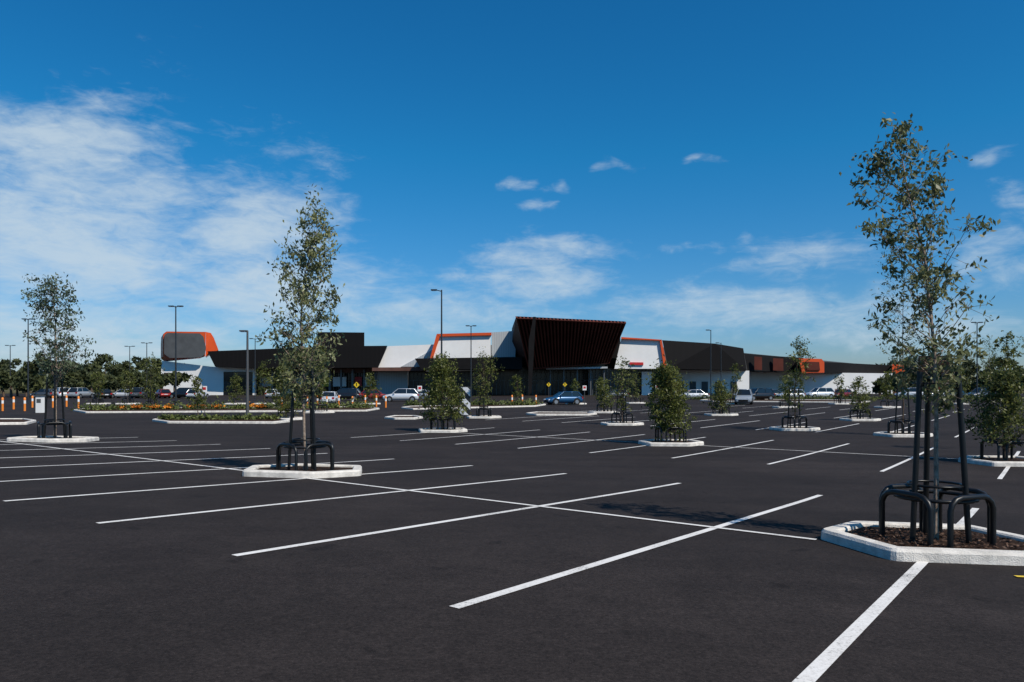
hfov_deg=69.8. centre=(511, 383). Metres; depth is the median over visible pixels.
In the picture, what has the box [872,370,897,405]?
young tree
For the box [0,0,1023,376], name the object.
sky
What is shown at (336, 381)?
shop signs
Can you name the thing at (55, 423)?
tree guard
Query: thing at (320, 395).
young tree
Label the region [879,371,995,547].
tree guard
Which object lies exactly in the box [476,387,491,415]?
tree guard
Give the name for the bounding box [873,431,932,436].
kerbed tree island
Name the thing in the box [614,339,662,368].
white cladding
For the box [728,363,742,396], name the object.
young tree
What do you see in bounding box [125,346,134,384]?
street lamp
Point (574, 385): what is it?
young tree
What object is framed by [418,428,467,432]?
kerbed tree island
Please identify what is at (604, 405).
tree guard
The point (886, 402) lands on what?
tree guard
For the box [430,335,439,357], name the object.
orange edge
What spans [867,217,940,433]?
young tree
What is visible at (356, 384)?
pedestrian warning sign
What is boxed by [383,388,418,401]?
parked car
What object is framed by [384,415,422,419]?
kerbed median
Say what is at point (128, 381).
young tree
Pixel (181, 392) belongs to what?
parked car
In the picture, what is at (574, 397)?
parked car
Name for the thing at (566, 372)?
entrance mullions
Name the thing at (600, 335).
entrance canopy fins
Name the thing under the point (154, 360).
young tree
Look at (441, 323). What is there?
street lamp
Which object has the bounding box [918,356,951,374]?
pylon box
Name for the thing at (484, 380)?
young tree
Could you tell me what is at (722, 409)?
tree guard
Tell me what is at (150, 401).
tree guard
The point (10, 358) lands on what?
street lamp
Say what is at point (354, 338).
plant room
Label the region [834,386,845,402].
tree guard
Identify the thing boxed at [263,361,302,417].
young tree
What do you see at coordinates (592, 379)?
lobby mullions
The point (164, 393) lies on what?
parked car
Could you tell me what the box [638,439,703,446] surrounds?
kerbed tree island
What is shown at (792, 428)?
kerbed tree island
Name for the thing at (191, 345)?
grey panel
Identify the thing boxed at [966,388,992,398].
parked car
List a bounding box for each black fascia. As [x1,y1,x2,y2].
[207,346,386,368]
[662,340,746,370]
[744,353,801,371]
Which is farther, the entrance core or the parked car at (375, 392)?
the entrance core
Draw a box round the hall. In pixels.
[663,347,843,388]
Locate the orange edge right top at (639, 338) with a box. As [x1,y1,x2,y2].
[621,337,659,340]
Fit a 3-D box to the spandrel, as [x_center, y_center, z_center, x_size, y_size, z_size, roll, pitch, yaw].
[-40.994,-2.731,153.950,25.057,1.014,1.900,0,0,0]
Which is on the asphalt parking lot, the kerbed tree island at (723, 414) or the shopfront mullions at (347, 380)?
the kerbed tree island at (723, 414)
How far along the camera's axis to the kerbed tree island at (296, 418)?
47.26 m
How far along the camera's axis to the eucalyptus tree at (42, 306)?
25.99 m
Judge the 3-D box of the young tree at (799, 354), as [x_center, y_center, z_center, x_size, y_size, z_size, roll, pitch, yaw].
[14.468,-0.075,37.416,1.551,4.846,1.816,0,0,-26]
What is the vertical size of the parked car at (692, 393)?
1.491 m
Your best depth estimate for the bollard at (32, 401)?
71.68 m
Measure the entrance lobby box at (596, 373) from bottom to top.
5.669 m
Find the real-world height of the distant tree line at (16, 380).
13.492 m
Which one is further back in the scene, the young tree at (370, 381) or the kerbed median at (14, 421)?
the young tree at (370, 381)
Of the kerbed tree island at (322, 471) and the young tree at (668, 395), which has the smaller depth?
the kerbed tree island at (322, 471)
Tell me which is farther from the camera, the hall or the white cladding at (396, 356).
the hall
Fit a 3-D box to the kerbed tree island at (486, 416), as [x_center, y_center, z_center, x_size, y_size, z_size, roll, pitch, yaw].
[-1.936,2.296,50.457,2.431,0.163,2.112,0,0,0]
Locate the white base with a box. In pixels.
[161,361,254,394]
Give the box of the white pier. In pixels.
[642,372,651,394]
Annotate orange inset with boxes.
[806,362,819,369]
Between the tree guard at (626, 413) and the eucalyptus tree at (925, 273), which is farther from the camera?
the tree guard at (626, 413)
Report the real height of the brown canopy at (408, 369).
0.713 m
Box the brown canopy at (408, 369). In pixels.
[372,367,426,371]
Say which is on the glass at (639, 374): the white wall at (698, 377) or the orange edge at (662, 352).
the orange edge at (662, 352)
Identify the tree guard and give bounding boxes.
[37,374,71,437]
[92,386,103,402]
[122,386,133,402]
[146,386,156,405]
[276,371,333,470]
[315,404,327,410]
[430,417,455,429]
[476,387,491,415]
[596,404,611,410]
[611,388,632,422]
[655,426,686,442]
[712,406,729,413]
[781,388,807,427]
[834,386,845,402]
[849,409,870,418]
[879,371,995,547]
[880,400,894,405]
[887,389,914,433]
[980,438,1023,460]
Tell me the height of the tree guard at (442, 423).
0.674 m
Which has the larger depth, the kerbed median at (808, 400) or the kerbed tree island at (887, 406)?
the kerbed median at (808, 400)
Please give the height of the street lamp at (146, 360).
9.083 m
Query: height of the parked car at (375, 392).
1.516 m
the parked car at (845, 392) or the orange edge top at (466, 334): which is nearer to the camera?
the parked car at (845, 392)
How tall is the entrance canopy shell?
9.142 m
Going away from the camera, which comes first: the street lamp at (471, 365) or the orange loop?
the street lamp at (471, 365)
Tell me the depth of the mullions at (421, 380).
153.72 m
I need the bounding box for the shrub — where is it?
[701,379,736,413]
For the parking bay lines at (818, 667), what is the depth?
8.97 m
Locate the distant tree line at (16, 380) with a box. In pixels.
[0,351,1023,397]
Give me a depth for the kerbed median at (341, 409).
61.57 m
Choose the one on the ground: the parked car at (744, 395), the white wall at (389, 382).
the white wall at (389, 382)
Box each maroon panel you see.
[754,356,761,369]
[773,358,782,370]
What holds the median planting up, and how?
on the asphalt parking lot
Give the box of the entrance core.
[522,339,619,366]
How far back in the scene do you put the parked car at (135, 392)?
117.75 m
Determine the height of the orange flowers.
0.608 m
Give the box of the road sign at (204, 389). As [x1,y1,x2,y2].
[202,385,206,412]
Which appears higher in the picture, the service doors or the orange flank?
the orange flank
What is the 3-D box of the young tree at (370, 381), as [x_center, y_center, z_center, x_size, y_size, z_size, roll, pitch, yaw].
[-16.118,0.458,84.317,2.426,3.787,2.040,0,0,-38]
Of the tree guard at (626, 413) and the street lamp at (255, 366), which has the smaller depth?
the tree guard at (626, 413)
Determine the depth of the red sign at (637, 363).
146.70 m
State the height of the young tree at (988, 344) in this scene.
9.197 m
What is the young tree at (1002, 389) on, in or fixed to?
on the kerbed tree island at (991, 460)
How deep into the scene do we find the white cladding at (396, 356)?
149.00 m
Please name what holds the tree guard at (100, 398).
on the kerbed tree island
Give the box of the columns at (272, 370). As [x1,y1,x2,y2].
[260,369,375,393]
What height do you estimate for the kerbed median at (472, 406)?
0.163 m
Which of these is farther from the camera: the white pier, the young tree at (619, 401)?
the white pier
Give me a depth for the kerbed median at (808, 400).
98.97 m
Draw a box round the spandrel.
[258,368,373,372]
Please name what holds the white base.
on the ground
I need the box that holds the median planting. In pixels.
[68,391,982,419]
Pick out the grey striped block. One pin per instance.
(502, 344)
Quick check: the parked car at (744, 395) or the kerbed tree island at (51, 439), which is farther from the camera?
the parked car at (744, 395)
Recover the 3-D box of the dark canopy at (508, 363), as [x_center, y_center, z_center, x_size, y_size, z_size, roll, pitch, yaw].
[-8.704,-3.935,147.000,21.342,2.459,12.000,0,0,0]
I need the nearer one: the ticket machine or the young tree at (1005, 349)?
the young tree at (1005, 349)
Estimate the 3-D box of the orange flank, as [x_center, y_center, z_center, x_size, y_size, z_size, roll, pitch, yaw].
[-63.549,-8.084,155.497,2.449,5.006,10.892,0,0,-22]
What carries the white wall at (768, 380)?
on the ground
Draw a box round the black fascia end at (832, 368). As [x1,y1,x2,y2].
[824,362,891,373]
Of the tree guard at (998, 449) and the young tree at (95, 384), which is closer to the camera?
the tree guard at (998, 449)
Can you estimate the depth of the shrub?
54.51 m
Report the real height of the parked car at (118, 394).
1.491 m
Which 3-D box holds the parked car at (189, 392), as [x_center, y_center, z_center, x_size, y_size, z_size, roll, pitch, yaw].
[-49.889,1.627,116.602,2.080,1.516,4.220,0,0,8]
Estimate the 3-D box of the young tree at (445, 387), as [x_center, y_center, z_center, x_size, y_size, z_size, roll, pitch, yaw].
[-3.358,0.614,35.659,2.744,4.491,2.798,0,0,0]
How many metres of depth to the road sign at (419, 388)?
67.27 m
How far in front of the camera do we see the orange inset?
162.70 m
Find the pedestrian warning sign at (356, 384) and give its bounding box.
[354,382,358,400]
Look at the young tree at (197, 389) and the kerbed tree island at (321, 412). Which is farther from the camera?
the kerbed tree island at (321, 412)
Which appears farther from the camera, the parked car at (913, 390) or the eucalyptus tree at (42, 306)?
the parked car at (913, 390)
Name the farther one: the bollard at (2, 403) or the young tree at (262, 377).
the young tree at (262, 377)
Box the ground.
[0,385,1023,393]
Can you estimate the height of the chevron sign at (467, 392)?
2.150 m
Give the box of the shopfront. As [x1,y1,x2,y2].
[256,368,373,394]
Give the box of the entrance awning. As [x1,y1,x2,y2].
[546,367,607,369]
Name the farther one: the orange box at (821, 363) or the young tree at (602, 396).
the orange box at (821, 363)
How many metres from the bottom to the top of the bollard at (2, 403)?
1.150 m
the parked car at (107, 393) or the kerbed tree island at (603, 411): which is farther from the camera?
the parked car at (107, 393)
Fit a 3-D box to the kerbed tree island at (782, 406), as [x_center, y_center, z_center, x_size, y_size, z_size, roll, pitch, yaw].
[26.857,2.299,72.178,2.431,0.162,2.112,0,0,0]
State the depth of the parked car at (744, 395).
82.70 m
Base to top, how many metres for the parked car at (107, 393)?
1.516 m
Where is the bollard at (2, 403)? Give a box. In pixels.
[1,397,3,410]
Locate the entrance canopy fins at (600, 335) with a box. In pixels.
[515,316,625,368]
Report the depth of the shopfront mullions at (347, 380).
154.72 m
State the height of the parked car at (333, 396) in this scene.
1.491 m
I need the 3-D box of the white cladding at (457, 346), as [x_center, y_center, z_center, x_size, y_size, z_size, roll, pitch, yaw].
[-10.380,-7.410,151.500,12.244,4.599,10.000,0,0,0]
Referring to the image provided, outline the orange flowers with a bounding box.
[117,401,264,407]
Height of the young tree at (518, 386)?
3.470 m
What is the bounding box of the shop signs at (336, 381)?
[262,377,371,385]
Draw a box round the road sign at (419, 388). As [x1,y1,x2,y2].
[418,385,421,407]
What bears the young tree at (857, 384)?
on the kerbed tree island at (862, 419)
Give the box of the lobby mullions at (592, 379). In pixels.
[588,369,617,394]
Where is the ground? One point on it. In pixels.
(8, 391)
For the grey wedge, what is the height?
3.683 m
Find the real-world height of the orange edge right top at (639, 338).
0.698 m
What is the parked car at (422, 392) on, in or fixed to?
on the asphalt parking lot
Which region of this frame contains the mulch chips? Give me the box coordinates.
[852,526,1023,549]
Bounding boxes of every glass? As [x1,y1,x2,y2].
[408,370,511,394]
[618,369,673,394]
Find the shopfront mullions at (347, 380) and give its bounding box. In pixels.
[257,373,370,394]
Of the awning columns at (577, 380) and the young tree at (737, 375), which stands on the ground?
the awning columns at (577, 380)
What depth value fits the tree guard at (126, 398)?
84.01 m
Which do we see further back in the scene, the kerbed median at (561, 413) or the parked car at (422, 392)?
the parked car at (422, 392)
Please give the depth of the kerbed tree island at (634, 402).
86.88 m
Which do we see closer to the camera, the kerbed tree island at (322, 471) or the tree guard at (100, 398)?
the kerbed tree island at (322, 471)
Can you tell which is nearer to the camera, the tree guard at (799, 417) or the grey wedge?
the tree guard at (799, 417)
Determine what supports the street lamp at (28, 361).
on the asphalt parking lot
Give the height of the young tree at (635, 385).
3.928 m
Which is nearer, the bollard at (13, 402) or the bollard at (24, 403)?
the bollard at (24, 403)
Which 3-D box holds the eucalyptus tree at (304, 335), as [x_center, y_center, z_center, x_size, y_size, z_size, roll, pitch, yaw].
[-4.632,-1.175,16.251,1.903,6.320,1.668,0,0,-12]
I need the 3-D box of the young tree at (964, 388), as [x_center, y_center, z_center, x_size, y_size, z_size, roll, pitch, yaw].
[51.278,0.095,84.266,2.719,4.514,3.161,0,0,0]
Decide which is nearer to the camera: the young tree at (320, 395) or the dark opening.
the young tree at (320, 395)
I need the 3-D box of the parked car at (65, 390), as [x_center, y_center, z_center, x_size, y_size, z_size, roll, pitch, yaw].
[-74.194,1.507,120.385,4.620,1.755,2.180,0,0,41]
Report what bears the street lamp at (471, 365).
on the asphalt parking lot
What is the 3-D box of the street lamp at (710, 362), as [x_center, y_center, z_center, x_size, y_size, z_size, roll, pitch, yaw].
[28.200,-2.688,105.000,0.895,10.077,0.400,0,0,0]
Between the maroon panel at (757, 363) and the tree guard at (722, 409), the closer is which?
the tree guard at (722, 409)
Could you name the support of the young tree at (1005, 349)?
on the asphalt parking lot
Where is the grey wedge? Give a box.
[401,350,431,366]
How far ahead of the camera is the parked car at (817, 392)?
116.28 m
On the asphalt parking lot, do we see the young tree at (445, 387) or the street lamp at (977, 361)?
the street lamp at (977, 361)
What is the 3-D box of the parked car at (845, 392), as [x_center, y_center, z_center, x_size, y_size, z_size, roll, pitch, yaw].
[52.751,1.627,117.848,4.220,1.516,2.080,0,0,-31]
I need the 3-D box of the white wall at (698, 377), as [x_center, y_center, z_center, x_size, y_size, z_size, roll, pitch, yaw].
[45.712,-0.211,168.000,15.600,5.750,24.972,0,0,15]
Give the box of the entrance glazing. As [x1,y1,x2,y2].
[512,363,615,394]
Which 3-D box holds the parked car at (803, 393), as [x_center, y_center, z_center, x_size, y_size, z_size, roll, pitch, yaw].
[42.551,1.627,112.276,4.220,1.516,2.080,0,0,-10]
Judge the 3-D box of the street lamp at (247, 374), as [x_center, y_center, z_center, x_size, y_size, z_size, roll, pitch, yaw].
[-18.361,-0.670,50.500,0.715,6.011,0.400,0,0,0]
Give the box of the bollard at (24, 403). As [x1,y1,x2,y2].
[23,397,25,410]
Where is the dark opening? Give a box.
[224,372,252,394]
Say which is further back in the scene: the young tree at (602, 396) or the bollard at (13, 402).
the bollard at (13, 402)
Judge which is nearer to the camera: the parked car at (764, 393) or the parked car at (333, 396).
the parked car at (333, 396)
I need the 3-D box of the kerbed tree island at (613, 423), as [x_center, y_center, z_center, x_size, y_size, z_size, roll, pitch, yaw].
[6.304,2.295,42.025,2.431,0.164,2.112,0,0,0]
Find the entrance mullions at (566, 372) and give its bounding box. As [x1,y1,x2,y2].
[515,368,609,394]
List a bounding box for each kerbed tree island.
[7,436,98,442]
[242,463,361,478]
[281,417,301,419]
[305,411,334,412]
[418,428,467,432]
[466,415,500,418]
[589,411,619,412]
[600,421,643,425]
[626,402,642,403]
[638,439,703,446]
[704,413,737,415]
[769,426,819,430]
[772,406,796,407]
[821,521,1023,565]
[839,418,880,420]
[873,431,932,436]
[874,406,900,407]
[958,455,1023,466]
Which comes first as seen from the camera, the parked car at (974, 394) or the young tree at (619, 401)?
the young tree at (619, 401)
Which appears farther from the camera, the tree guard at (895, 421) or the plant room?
the plant room
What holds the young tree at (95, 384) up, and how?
on the kerbed tree island
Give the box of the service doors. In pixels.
[678,382,736,394]
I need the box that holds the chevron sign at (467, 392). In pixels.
[460,387,470,417]
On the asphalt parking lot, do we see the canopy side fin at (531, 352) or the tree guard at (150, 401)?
the canopy side fin at (531, 352)
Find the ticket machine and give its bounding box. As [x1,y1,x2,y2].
[35,395,44,412]
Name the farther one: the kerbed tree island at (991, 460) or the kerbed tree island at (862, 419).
the kerbed tree island at (862, 419)
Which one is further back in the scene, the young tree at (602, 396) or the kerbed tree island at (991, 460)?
the young tree at (602, 396)
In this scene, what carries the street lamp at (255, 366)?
on the asphalt parking lot
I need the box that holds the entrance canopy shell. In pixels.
[512,316,623,366]
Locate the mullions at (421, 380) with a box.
[409,371,511,394]
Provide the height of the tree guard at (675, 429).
0.674 m
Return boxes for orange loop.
[161,331,205,360]
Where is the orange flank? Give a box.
[206,332,217,356]
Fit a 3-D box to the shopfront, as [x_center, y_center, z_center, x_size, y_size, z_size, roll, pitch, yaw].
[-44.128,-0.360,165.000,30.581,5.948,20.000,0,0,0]
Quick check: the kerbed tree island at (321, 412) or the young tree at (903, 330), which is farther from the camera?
the kerbed tree island at (321, 412)
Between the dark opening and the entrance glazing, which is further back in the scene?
the entrance glazing
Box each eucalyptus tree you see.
[21,272,95,437]
[255,184,346,469]
[839,112,1000,539]
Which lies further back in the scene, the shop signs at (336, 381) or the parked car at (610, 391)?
the shop signs at (336, 381)
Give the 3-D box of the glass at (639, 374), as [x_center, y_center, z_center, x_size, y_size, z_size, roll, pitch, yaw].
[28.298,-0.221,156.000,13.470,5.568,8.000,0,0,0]
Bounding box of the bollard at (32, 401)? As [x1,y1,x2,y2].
[31,396,33,407]
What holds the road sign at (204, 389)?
on the asphalt parking lot
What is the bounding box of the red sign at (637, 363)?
[630,362,642,364]
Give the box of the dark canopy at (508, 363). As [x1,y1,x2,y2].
[415,357,521,370]
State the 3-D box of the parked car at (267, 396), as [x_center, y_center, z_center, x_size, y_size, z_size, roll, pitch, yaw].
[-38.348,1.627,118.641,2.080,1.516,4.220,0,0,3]
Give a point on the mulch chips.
(887, 538)
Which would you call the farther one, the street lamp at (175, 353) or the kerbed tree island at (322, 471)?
the street lamp at (175, 353)
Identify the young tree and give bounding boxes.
[89,370,106,402]
[118,367,138,400]
[134,352,164,402]
[187,375,208,411]
[223,371,245,402]
[245,359,273,402]
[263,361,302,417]
[311,345,334,405]
[361,371,381,400]
[418,351,470,429]
[468,346,503,415]
[509,374,524,398]
[570,378,582,391]
[592,376,616,410]
[606,356,637,422]
[628,372,645,399]
[641,354,697,441]
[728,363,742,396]
[778,335,815,417]
[778,372,793,400]
[833,374,847,399]
[846,376,875,418]
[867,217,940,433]
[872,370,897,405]
[950,366,972,402]
[964,358,1023,459]
[974,334,1001,387]
[991,330,1023,451]
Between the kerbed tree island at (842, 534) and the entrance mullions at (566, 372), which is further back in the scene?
the entrance mullions at (566, 372)
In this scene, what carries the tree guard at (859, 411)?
on the kerbed tree island at (862, 419)
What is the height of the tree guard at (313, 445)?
2.304 m
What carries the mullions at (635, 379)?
attached to the glass at (639, 374)
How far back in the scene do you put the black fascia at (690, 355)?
150.18 m
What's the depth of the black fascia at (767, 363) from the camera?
162.27 m
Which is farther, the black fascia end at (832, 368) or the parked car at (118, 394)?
the black fascia end at (832, 368)
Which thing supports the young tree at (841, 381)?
on the kerbed tree island
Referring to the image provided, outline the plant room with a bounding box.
[317,332,363,345]
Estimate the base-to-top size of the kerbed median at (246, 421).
0.196 m
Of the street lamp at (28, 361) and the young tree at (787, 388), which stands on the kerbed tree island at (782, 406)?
the young tree at (787, 388)
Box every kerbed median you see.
[0,418,35,424]
[73,406,378,412]
[152,416,289,423]
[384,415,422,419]
[401,403,545,409]
[526,412,596,415]
[700,399,869,402]
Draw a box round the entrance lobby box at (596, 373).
[589,368,616,394]
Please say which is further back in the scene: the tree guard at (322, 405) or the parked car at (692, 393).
the parked car at (692, 393)
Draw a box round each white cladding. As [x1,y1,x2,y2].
[378,344,433,367]
[434,335,490,357]
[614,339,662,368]
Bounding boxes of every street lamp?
[5,345,15,396]
[21,318,33,402]
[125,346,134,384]
[141,342,151,397]
[168,305,183,404]
[239,330,248,414]
[249,338,260,398]
[431,289,442,409]
[466,325,475,401]
[706,330,711,399]
[971,322,982,401]
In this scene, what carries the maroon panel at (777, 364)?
attached to the black fascia at (767, 363)
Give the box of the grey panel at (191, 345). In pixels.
[164,333,205,357]
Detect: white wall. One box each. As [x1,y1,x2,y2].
[376,372,407,393]
[674,370,748,394]
[750,372,892,393]
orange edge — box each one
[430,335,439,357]
[660,340,665,366]
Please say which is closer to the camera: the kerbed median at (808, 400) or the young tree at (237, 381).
the young tree at (237, 381)
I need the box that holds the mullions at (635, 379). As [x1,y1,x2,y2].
[618,369,673,392]
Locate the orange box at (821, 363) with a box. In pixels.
[800,358,823,373]
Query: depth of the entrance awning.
146.00 m
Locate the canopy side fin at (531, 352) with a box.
[528,317,535,395]
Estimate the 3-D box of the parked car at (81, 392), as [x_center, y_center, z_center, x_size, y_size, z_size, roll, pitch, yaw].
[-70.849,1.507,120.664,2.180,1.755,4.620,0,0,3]
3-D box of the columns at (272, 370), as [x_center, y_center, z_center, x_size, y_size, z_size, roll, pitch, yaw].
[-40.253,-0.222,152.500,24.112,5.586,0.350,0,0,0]
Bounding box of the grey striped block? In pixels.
[492,331,514,356]
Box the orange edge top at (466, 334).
[437,332,491,336]
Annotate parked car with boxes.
[30,389,52,397]
[50,387,68,397]
[67,387,93,397]
[93,389,111,397]
[112,389,137,397]
[130,388,147,397]
[153,389,170,397]
[170,388,195,397]
[186,389,209,398]
[265,389,279,397]
[319,391,340,403]
[337,388,361,399]
[362,390,387,399]
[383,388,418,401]
[416,389,429,398]
[543,391,582,404]
[606,389,628,398]
[684,390,709,398]
[734,389,753,404]
[751,388,774,399]
[775,389,805,398]
[805,388,834,398]
[835,389,852,397]
[894,388,922,397]
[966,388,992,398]
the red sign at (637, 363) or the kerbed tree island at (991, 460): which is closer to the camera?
the kerbed tree island at (991, 460)
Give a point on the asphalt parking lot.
(170, 596)
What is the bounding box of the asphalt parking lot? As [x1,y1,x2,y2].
[0,394,1023,681]
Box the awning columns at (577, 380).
[550,369,604,394]
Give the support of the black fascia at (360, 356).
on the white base
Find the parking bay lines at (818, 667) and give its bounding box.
[0,405,1020,681]
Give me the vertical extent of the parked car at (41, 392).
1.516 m
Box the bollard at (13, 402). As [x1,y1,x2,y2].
[12,397,14,408]
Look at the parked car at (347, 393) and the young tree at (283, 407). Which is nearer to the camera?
the young tree at (283, 407)

